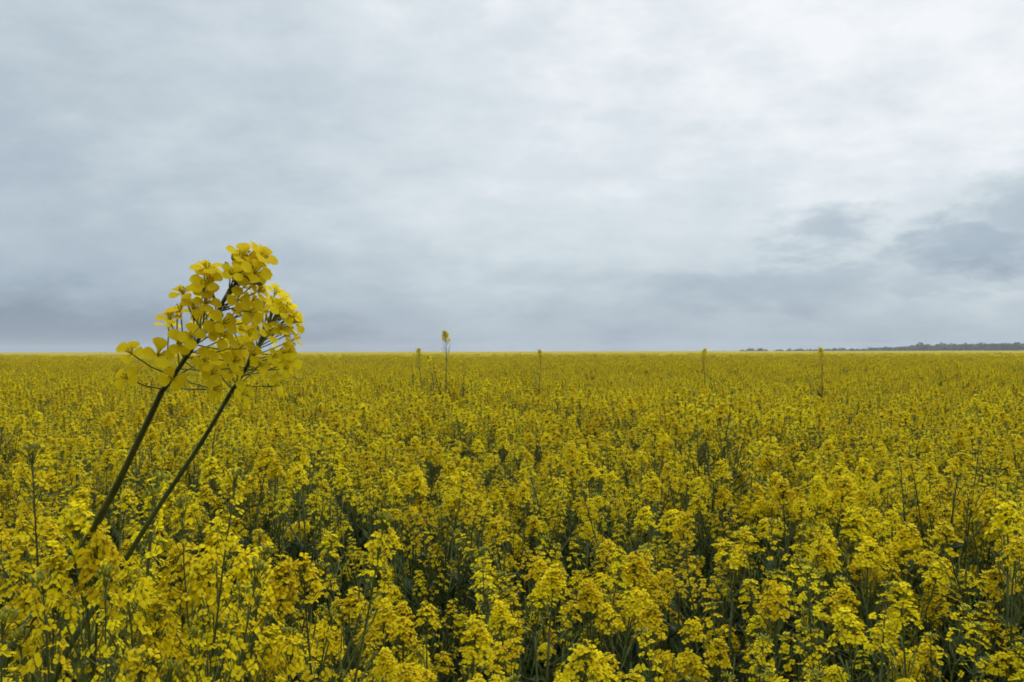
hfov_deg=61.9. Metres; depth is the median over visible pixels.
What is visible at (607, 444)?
rapeseed plant
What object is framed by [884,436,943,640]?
rapeseed plant
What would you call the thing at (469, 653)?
rapeseed plant
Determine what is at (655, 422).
rapeseed plant
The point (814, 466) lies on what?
rapeseed plant
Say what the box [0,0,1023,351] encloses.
sky
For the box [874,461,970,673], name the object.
rapeseed plant
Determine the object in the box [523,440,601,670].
rapeseed plant
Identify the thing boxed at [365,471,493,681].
rapeseed plant
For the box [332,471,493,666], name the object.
rapeseed plant
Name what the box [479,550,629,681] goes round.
rapeseed plant
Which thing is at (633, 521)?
rapeseed plant
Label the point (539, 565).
rapeseed plant
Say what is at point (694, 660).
rapeseed plant
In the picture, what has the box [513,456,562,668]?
rapeseed plant
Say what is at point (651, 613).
rapeseed plant
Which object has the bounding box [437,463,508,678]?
rapeseed plant
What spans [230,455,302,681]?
rapeseed plant
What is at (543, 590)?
rapeseed plant
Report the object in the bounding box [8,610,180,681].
rapeseed plant
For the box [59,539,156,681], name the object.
rapeseed plant
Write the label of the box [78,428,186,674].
rapeseed plant
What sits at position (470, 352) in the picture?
rapeseed crop
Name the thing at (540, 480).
rapeseed plant
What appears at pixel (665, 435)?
rapeseed plant
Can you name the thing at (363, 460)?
rapeseed plant
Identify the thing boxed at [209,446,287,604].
rapeseed plant
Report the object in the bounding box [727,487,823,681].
rapeseed plant
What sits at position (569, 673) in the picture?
rapeseed plant
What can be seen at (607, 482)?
rapeseed plant
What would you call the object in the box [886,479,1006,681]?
rapeseed plant
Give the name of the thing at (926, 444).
rapeseed plant
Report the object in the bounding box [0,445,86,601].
rapeseed plant
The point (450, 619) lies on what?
rapeseed plant
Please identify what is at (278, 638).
rapeseed plant
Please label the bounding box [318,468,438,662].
rapeseed plant
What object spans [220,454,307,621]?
rapeseed plant
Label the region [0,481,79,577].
rapeseed plant
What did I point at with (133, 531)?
rapeseed plant
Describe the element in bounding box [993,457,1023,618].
rapeseed plant
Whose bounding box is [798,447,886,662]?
rapeseed plant
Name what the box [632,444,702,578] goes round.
rapeseed plant
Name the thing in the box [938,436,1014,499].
rapeseed plant
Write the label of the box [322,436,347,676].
rapeseed plant
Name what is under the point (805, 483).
rapeseed plant
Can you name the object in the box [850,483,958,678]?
rapeseed plant
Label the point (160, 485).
rapeseed plant
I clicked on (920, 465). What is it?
rapeseed plant
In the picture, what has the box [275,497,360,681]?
rapeseed plant
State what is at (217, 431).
rapeseed plant
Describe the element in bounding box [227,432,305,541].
rapeseed plant
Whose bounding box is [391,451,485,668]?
rapeseed plant
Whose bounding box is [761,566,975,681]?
rapeseed plant
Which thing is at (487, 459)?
rapeseed plant
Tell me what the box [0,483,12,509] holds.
rapeseed plant
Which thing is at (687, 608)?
rapeseed plant
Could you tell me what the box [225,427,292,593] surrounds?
rapeseed plant
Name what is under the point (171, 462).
rapeseed plant
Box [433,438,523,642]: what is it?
rapeseed plant
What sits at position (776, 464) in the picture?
rapeseed plant
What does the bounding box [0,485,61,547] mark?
rapeseed plant
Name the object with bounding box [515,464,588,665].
rapeseed plant
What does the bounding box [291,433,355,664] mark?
rapeseed plant
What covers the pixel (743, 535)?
rapeseed plant
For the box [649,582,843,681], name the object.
rapeseed plant
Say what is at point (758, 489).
rapeseed plant
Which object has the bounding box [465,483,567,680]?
rapeseed plant
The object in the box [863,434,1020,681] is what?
rapeseed plant
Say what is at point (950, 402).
rapeseed field
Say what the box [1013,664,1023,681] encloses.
rapeseed plant
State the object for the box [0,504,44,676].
rapeseed plant
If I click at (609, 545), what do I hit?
rapeseed plant
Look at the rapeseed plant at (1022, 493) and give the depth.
2.97 m
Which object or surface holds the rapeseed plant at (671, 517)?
on the ground
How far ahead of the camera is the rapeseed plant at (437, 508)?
2.26 m
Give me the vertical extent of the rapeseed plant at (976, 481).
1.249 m
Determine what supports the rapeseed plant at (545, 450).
on the ground
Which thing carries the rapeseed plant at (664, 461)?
on the ground
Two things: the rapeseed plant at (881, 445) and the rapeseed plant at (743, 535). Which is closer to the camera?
the rapeseed plant at (743, 535)
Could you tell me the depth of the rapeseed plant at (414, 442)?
3.29 m
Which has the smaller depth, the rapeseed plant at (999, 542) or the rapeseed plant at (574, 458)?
the rapeseed plant at (999, 542)
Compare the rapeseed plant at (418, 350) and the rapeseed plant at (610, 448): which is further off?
the rapeseed plant at (418, 350)
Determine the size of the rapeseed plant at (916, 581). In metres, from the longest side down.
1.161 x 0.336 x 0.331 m
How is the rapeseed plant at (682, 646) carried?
on the ground
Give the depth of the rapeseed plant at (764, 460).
2.66 m
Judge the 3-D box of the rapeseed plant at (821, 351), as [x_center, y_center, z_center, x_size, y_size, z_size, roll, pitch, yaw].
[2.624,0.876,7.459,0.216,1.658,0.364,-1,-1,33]
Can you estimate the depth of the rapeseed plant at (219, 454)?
3.44 m
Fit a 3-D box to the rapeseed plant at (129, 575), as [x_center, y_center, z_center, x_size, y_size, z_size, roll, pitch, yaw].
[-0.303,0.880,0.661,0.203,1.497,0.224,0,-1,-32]
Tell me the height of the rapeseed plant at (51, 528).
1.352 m
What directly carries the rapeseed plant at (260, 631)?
on the ground
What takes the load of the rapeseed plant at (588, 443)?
on the ground
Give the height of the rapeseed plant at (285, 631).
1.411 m
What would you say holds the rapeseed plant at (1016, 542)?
on the ground
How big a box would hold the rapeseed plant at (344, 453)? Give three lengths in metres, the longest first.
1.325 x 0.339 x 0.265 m
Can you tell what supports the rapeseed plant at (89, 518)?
on the ground
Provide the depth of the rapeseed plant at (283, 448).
3.40 m
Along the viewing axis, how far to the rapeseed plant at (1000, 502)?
2.10 m
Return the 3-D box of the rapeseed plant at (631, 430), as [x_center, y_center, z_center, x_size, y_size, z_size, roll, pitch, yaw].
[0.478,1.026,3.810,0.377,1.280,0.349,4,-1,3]
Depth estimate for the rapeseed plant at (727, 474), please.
2.35 m
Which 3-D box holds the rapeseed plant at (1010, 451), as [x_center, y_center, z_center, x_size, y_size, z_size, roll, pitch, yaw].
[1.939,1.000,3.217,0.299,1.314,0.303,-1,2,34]
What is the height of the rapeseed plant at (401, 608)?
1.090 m
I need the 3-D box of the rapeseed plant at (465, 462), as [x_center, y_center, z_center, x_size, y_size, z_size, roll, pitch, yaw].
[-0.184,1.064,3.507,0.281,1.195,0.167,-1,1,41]
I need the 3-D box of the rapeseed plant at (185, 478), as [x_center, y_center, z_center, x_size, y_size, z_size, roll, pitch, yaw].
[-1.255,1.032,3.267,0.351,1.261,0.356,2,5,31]
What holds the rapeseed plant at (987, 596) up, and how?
on the ground
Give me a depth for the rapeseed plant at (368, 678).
1.60 m
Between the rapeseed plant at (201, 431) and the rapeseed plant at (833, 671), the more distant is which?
the rapeseed plant at (201, 431)
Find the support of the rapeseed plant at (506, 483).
on the ground
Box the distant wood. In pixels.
[740,342,1023,350]
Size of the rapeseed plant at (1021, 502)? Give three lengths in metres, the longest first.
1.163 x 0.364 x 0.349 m
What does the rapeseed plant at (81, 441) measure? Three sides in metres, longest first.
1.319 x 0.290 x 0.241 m
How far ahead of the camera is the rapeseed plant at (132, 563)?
1.84 m
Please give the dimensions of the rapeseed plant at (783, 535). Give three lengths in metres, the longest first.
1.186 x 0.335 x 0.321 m
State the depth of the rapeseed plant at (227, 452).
3.00 m
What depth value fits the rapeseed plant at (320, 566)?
1.02 m
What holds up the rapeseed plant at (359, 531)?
on the ground
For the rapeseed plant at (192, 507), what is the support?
on the ground
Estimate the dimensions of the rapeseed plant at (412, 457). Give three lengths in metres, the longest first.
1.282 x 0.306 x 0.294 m
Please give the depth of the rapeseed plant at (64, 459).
3.33 m
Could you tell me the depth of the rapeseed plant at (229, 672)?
1.13 m
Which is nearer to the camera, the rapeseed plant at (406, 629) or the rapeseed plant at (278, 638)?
the rapeseed plant at (278, 638)
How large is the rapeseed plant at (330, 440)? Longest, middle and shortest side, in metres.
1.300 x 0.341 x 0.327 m
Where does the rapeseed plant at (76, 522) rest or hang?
on the ground
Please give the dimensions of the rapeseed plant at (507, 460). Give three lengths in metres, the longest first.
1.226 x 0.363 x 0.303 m
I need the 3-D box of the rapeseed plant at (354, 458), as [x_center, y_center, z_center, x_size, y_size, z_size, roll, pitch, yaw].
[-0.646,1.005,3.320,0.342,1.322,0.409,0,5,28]
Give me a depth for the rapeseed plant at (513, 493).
2.70 m
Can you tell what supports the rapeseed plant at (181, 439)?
on the ground
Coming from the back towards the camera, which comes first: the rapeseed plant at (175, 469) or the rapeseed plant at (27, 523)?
the rapeseed plant at (175, 469)
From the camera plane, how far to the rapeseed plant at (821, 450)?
3.49 m
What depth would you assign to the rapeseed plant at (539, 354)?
8.98 m
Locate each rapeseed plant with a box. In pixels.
[0,440,288,681]
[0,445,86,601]
[0,455,84,680]
[0,462,51,564]
[0,470,97,660]
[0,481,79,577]
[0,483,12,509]
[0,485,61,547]
[0,486,46,680]
[0,486,112,678]
[0,499,46,681]
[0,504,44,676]
[0,507,15,551]
[0,519,32,622]
[0,532,82,679]
[0,534,134,681]
[0,540,186,681]
[0,627,61,681]
[3,241,277,674]
[3,484,252,681]
[3,579,236,681]
[4,437,105,681]
[6,493,268,681]
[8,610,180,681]
[14,508,37,569]
[25,438,109,626]
[29,531,275,681]
[30,483,201,681]
[35,446,154,675]
[46,430,103,681]
[50,282,304,681]
[51,477,115,673]
[51,558,141,680]
[52,439,178,550]
[59,449,175,550]
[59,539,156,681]
[68,449,175,643]
[72,601,234,681]
[74,432,163,584]
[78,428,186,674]
[89,614,209,681]
[112,426,186,592]
[118,512,227,608]
[119,528,271,680]
[121,493,234,680]
[124,567,299,681]
[127,544,305,681]
[128,467,206,602]
[129,547,329,681]
[131,446,219,578]
[133,433,216,591]
[139,448,213,578]
[140,418,206,599]
[154,452,246,537]
[159,420,235,627]
[161,448,237,556]
[168,439,230,554]
[173,411,263,583]
[176,547,340,681]
[180,418,244,531]
[184,481,309,622]
[185,446,264,610]
[186,442,239,567]
[189,509,395,681]
[197,447,333,654]
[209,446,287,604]
[209,599,306,678]
[214,439,303,529]
[217,438,275,564]
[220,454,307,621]
[220,650,246,681]
[224,466,347,681]
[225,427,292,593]
[226,637,393,681]
[227,426,309,586]
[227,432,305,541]
[229,435,353,680]
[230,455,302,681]
[237,461,337,637]
[244,435,309,669]
[260,419,329,680]
[263,588,430,681]
[270,531,406,681]
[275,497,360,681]
[284,431,352,658]
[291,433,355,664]
[292,432,364,669]
[292,597,443,681]
[297,447,355,678]
[299,431,376,676]
[300,422,365,673]
[301,655,423,681]
[316,450,364,637]
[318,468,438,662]
[321,442,400,648]
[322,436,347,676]
[323,458,410,647]
[327,598,458,681]
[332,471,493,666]
[342,472,436,658]
[344,451,434,640]
[346,531,456,668]
[346,616,495,681]
[358,442,441,665]
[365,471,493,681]
[372,426,450,681]
[373,450,429,652]
[376,438,422,662]
[379,435,460,646]
[382,451,464,669]
[390,463,475,657]
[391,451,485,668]
[394,614,524,681]
[401,475,518,681]
[403,501,506,681]
[407,467,491,674]
[409,347,437,392]
[409,478,520,681]
[415,471,490,674]
[425,329,450,540]
[427,476,481,647]
[428,479,479,676]
[431,492,509,681]
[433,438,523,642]
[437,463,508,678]
[440,457,498,673]
[450,509,545,673]
[453,518,592,681]
[457,480,545,681]
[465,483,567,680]
[465,546,645,681]
[467,428,533,613]
[470,547,628,681]
[476,439,526,567]
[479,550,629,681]
[483,453,545,681]
[484,475,548,666]
[490,474,576,679]
[502,433,544,638]
[508,433,568,627]
[508,456,582,657]
[508,639,643,681]
[511,479,597,681]
[512,469,590,677]
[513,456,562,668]
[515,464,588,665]
[520,448,581,643]
[522,432,587,639]
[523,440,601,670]
[523,459,646,677]
[524,442,629,656]
[527,468,609,668]
[528,349,542,393]
[528,498,644,678]
[532,524,675,681]
[533,482,597,681]
[539,552,705,681]
[544,437,637,668]
[553,605,645,681]
[563,430,592,676]
[572,432,651,665]
[576,476,684,681]
[578,435,634,599]
[581,435,632,649]
[587,599,737,681]
[590,446,626,644]
[591,467,671,657]
[591,511,773,681]
[592,509,756,681]
[599,427,669,680]
[603,469,709,673]
[604,449,684,666]
[608,437,694,673]
[608,476,671,681]
[616,448,692,676]
[631,418,712,675]
[631,429,715,630]
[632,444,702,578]
[632,469,711,664]
[632,518,811,681]
[639,435,696,673]
[642,455,729,650]
[646,460,739,670]
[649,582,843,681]
[651,477,785,681]
[652,446,723,653]
[660,453,774,681]
[667,402,753,634]
[667,472,734,634]
[669,387,778,674]
[669,410,774,679]
[678,504,864,681]
[689,452,786,681]
[700,347,718,393]
[709,469,798,656]
[714,441,784,657]
[714,472,803,681]
[715,436,795,661]
[717,460,782,668]
[724,438,826,681]
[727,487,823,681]
[729,484,813,676]
[746,483,812,681]
[747,461,849,670]
[751,437,823,681]
[755,475,937,681]
[761,506,946,681]
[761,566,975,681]
[762,536,951,681]
[767,489,902,681]
[772,449,805,681]
[777,616,915,681]
[779,456,853,653]
[781,436,862,681]
[781,446,856,636]
[787,411,856,660]
[793,581,995,681]
[795,457,902,681]
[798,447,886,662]
[798,448,890,681]
[799,474,883,665]
[801,460,899,652]
[804,346,824,402]
[805,477,902,681]
[808,456,886,669]
[809,523,988,681]
[821,588,1020,681]
[828,441,923,620]
[830,442,921,656]
[848,462,928,668]
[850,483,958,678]
[856,477,967,665]
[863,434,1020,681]
[868,443,943,644]
[870,445,936,580]
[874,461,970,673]
[883,486,998,681]
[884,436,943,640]
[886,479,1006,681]
[890,453,987,568]
[890,555,1023,681]
[894,489,1023,681]
[897,480,959,679]
[899,452,972,680]
[900,436,962,677]
[905,456,991,660]
[913,502,987,681]
[914,448,966,676]
[915,487,1023,681]
[916,500,1023,681]
[926,494,1023,681]
[930,479,1023,679]
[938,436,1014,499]
[945,461,1023,681]
[956,471,1014,681]
[962,547,1023,668]
[971,479,1023,637]
[976,499,1023,679]
[979,434,1023,628]
[979,492,1023,514]
[982,534,1023,658]
[989,479,1023,601]
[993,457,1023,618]
[1013,572,1023,656]
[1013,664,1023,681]
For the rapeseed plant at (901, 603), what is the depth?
1.34 m
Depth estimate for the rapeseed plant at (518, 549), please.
2.55 m
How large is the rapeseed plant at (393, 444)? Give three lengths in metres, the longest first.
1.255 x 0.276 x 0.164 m
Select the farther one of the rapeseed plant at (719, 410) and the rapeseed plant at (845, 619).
the rapeseed plant at (719, 410)
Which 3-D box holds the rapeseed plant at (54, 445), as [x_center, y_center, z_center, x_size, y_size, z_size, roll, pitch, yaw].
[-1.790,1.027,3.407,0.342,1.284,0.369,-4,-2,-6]
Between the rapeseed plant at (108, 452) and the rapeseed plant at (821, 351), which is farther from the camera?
the rapeseed plant at (821, 351)
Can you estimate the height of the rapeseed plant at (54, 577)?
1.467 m
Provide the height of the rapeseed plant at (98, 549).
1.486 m
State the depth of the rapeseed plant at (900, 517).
2.36 m
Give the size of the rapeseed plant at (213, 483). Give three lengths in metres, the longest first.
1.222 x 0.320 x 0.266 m
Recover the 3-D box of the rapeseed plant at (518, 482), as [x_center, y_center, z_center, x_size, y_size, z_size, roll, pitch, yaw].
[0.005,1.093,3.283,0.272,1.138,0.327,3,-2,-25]
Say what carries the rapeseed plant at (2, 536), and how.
on the ground
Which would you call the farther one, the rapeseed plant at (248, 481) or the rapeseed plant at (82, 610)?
the rapeseed plant at (248, 481)
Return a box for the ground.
[18,517,1005,681]
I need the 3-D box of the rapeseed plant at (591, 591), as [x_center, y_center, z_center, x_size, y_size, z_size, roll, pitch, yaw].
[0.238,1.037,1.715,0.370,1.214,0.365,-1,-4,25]
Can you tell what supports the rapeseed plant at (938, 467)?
on the ground
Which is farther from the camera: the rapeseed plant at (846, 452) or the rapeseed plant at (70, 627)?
the rapeseed plant at (846, 452)
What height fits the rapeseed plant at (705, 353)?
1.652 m
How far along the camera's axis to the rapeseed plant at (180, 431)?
3.64 m
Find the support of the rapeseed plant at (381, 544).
on the ground
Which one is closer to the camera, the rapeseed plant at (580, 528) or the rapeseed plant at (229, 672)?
the rapeseed plant at (229, 672)
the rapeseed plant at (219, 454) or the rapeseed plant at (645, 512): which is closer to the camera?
the rapeseed plant at (645, 512)
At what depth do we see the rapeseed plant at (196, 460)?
3.02 m
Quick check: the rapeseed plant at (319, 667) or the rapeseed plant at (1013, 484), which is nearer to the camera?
the rapeseed plant at (319, 667)
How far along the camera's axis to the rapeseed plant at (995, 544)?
2.96 m
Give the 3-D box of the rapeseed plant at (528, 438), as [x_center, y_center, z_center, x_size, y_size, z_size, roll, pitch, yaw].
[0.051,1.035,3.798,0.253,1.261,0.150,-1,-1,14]
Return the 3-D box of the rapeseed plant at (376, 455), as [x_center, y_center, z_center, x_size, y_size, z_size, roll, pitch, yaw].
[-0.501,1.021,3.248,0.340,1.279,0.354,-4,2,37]
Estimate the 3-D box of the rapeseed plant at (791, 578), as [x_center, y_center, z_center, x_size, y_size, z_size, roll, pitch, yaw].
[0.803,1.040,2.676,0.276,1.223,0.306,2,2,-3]
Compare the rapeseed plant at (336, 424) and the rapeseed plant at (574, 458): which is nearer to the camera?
the rapeseed plant at (574, 458)
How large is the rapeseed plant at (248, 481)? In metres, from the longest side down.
1.371 x 0.370 x 0.365 m
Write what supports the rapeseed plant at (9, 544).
on the ground
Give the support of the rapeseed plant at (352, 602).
on the ground
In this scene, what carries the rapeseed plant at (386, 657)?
on the ground
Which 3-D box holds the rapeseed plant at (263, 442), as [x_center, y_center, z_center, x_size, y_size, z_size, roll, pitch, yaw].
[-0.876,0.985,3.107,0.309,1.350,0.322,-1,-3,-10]
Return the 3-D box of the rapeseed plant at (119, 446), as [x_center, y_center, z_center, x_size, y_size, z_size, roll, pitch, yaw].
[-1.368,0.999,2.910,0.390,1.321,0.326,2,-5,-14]
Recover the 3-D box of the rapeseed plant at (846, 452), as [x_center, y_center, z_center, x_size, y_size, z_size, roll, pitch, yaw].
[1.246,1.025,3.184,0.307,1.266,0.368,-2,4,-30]
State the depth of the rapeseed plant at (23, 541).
0.94 m
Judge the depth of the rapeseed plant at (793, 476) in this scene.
3.13 m
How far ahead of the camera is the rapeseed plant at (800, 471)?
2.99 m
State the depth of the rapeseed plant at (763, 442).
3.63 m
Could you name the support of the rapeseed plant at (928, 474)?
on the ground
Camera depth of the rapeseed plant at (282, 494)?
2.32 m
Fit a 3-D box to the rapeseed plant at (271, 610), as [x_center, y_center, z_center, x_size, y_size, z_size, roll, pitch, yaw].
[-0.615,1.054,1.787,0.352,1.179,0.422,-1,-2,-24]
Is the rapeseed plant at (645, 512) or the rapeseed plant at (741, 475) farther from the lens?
the rapeseed plant at (741, 475)
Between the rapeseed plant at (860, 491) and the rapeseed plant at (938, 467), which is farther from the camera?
the rapeseed plant at (938, 467)
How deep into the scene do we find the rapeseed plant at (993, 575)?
1.54 m
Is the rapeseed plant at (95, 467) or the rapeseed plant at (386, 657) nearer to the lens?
the rapeseed plant at (386, 657)
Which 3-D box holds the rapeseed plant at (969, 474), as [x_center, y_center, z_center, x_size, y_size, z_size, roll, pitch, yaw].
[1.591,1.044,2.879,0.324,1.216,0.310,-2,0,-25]
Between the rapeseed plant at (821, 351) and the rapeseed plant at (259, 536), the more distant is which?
the rapeseed plant at (821, 351)
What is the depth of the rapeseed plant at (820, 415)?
3.66 m
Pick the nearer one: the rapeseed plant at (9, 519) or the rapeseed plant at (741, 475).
the rapeseed plant at (9, 519)
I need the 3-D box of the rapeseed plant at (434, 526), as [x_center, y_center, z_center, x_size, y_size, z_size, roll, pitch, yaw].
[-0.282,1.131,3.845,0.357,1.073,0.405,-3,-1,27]
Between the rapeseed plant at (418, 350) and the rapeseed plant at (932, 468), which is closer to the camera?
the rapeseed plant at (932, 468)
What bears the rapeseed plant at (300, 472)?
on the ground
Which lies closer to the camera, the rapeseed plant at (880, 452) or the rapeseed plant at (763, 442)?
the rapeseed plant at (880, 452)
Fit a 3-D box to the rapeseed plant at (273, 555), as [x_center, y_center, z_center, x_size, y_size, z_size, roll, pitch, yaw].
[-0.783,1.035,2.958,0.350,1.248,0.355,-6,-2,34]
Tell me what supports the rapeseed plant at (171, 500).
on the ground
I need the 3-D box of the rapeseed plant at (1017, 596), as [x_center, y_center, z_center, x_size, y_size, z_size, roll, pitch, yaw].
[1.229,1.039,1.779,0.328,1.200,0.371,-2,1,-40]
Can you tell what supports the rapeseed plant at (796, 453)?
on the ground
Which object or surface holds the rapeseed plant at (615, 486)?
on the ground
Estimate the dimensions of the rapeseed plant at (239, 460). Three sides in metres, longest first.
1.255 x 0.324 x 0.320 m
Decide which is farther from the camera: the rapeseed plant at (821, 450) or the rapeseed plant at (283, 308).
the rapeseed plant at (821, 450)
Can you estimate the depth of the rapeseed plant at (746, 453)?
3.76 m
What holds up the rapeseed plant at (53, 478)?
on the ground
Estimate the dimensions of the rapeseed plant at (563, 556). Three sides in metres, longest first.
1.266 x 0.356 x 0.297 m
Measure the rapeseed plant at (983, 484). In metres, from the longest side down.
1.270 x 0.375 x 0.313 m
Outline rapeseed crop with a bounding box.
[0,350,1023,358]
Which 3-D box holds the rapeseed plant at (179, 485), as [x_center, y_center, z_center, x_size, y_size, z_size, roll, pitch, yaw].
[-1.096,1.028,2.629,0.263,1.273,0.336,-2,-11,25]
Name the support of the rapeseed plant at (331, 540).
on the ground
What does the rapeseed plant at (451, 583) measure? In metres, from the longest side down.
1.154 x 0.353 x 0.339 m
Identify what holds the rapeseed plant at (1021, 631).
on the ground
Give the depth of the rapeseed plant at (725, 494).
2.32 m
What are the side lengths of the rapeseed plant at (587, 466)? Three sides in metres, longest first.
1.308 x 0.390 x 0.345 m
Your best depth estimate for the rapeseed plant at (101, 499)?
2.60 m
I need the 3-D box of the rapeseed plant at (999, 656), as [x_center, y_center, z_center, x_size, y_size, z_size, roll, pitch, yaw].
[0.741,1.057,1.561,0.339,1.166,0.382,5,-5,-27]
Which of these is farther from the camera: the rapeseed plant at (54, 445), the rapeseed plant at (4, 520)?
the rapeseed plant at (54, 445)
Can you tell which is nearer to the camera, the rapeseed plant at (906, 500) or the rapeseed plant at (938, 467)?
the rapeseed plant at (906, 500)
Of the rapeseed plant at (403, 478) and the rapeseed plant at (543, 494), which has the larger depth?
the rapeseed plant at (543, 494)
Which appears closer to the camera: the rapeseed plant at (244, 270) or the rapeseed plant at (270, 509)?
the rapeseed plant at (244, 270)
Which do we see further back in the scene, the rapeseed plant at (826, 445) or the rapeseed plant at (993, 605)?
the rapeseed plant at (826, 445)
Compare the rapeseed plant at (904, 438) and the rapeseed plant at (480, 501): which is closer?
the rapeseed plant at (480, 501)
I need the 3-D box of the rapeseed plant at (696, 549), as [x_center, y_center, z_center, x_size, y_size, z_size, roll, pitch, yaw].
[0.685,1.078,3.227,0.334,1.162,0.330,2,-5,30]
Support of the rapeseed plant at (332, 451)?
on the ground
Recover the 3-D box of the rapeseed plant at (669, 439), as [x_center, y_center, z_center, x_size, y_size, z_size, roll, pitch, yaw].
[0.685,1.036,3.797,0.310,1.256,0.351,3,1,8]
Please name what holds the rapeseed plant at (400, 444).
on the ground
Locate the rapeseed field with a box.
[0,352,1023,681]
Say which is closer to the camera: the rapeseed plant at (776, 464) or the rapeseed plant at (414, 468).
the rapeseed plant at (414, 468)
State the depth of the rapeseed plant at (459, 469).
3.16 m
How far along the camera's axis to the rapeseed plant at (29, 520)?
2.15 m
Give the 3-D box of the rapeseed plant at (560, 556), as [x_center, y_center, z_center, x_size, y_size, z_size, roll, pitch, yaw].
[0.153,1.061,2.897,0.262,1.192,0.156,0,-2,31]
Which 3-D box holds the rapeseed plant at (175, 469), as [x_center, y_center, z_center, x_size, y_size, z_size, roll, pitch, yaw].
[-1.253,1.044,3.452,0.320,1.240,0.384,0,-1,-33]
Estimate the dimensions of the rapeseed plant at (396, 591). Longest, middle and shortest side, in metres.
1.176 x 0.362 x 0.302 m
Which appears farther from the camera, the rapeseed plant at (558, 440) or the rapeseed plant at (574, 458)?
the rapeseed plant at (558, 440)
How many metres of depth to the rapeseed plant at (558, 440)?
3.52 m
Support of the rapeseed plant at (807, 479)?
on the ground
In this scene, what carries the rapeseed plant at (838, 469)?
on the ground
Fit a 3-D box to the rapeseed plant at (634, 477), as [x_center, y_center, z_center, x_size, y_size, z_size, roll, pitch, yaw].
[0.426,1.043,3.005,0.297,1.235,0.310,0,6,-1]
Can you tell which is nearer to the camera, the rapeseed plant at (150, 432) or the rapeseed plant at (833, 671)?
the rapeseed plant at (833, 671)
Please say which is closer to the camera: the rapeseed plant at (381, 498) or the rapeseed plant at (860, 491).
the rapeseed plant at (860, 491)
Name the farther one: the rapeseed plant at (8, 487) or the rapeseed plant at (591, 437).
the rapeseed plant at (591, 437)
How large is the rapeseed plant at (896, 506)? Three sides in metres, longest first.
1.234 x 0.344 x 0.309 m
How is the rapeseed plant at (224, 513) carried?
on the ground
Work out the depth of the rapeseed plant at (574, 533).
3.15 m
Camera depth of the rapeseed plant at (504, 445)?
3.16 m
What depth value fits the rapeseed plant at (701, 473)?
2.81 m
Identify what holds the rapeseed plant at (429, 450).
on the ground
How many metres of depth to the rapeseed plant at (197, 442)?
3.48 m
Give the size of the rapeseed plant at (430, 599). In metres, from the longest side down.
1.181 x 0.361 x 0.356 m
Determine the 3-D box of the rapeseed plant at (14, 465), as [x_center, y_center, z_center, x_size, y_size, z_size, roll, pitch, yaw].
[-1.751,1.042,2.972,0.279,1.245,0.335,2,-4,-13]
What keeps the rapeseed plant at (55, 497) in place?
on the ground
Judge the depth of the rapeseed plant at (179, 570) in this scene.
0.84 m
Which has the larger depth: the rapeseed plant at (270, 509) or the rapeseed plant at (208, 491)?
the rapeseed plant at (208, 491)
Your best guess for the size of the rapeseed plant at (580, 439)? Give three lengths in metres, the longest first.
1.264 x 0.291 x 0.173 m
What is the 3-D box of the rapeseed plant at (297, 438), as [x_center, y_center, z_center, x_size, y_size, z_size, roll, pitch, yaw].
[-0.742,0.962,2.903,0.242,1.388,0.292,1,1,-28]
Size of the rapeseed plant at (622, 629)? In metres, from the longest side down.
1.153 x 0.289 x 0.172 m
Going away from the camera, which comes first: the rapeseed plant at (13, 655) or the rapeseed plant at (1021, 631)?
the rapeseed plant at (13, 655)
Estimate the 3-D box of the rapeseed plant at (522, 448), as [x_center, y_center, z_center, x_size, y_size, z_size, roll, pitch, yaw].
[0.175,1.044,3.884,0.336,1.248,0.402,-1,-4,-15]
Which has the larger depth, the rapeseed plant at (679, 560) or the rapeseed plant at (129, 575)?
the rapeseed plant at (679, 560)
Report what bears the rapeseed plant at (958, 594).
on the ground
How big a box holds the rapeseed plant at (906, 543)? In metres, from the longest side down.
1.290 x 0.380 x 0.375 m
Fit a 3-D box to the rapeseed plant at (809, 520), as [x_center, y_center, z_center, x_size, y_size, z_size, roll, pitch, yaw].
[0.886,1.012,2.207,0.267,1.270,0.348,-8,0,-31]
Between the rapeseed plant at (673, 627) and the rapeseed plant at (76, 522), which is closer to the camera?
the rapeseed plant at (76, 522)
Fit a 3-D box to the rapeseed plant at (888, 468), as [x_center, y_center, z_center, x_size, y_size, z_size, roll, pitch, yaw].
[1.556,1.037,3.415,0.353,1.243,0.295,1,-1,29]
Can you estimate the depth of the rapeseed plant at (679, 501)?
3.22 m
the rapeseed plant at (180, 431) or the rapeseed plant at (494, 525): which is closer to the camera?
the rapeseed plant at (494, 525)
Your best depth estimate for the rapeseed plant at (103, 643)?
1.24 m
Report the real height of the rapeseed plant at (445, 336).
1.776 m
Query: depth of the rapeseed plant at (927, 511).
2.19 m
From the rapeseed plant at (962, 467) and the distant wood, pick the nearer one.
the rapeseed plant at (962, 467)
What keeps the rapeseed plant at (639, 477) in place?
on the ground
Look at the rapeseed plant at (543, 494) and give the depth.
3.04 m
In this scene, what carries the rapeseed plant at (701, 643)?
on the ground
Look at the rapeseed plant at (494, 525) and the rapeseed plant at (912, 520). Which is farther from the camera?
the rapeseed plant at (912, 520)
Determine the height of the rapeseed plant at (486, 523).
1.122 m
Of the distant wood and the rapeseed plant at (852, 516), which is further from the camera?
the distant wood
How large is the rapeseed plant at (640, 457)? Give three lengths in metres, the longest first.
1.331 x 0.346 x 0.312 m

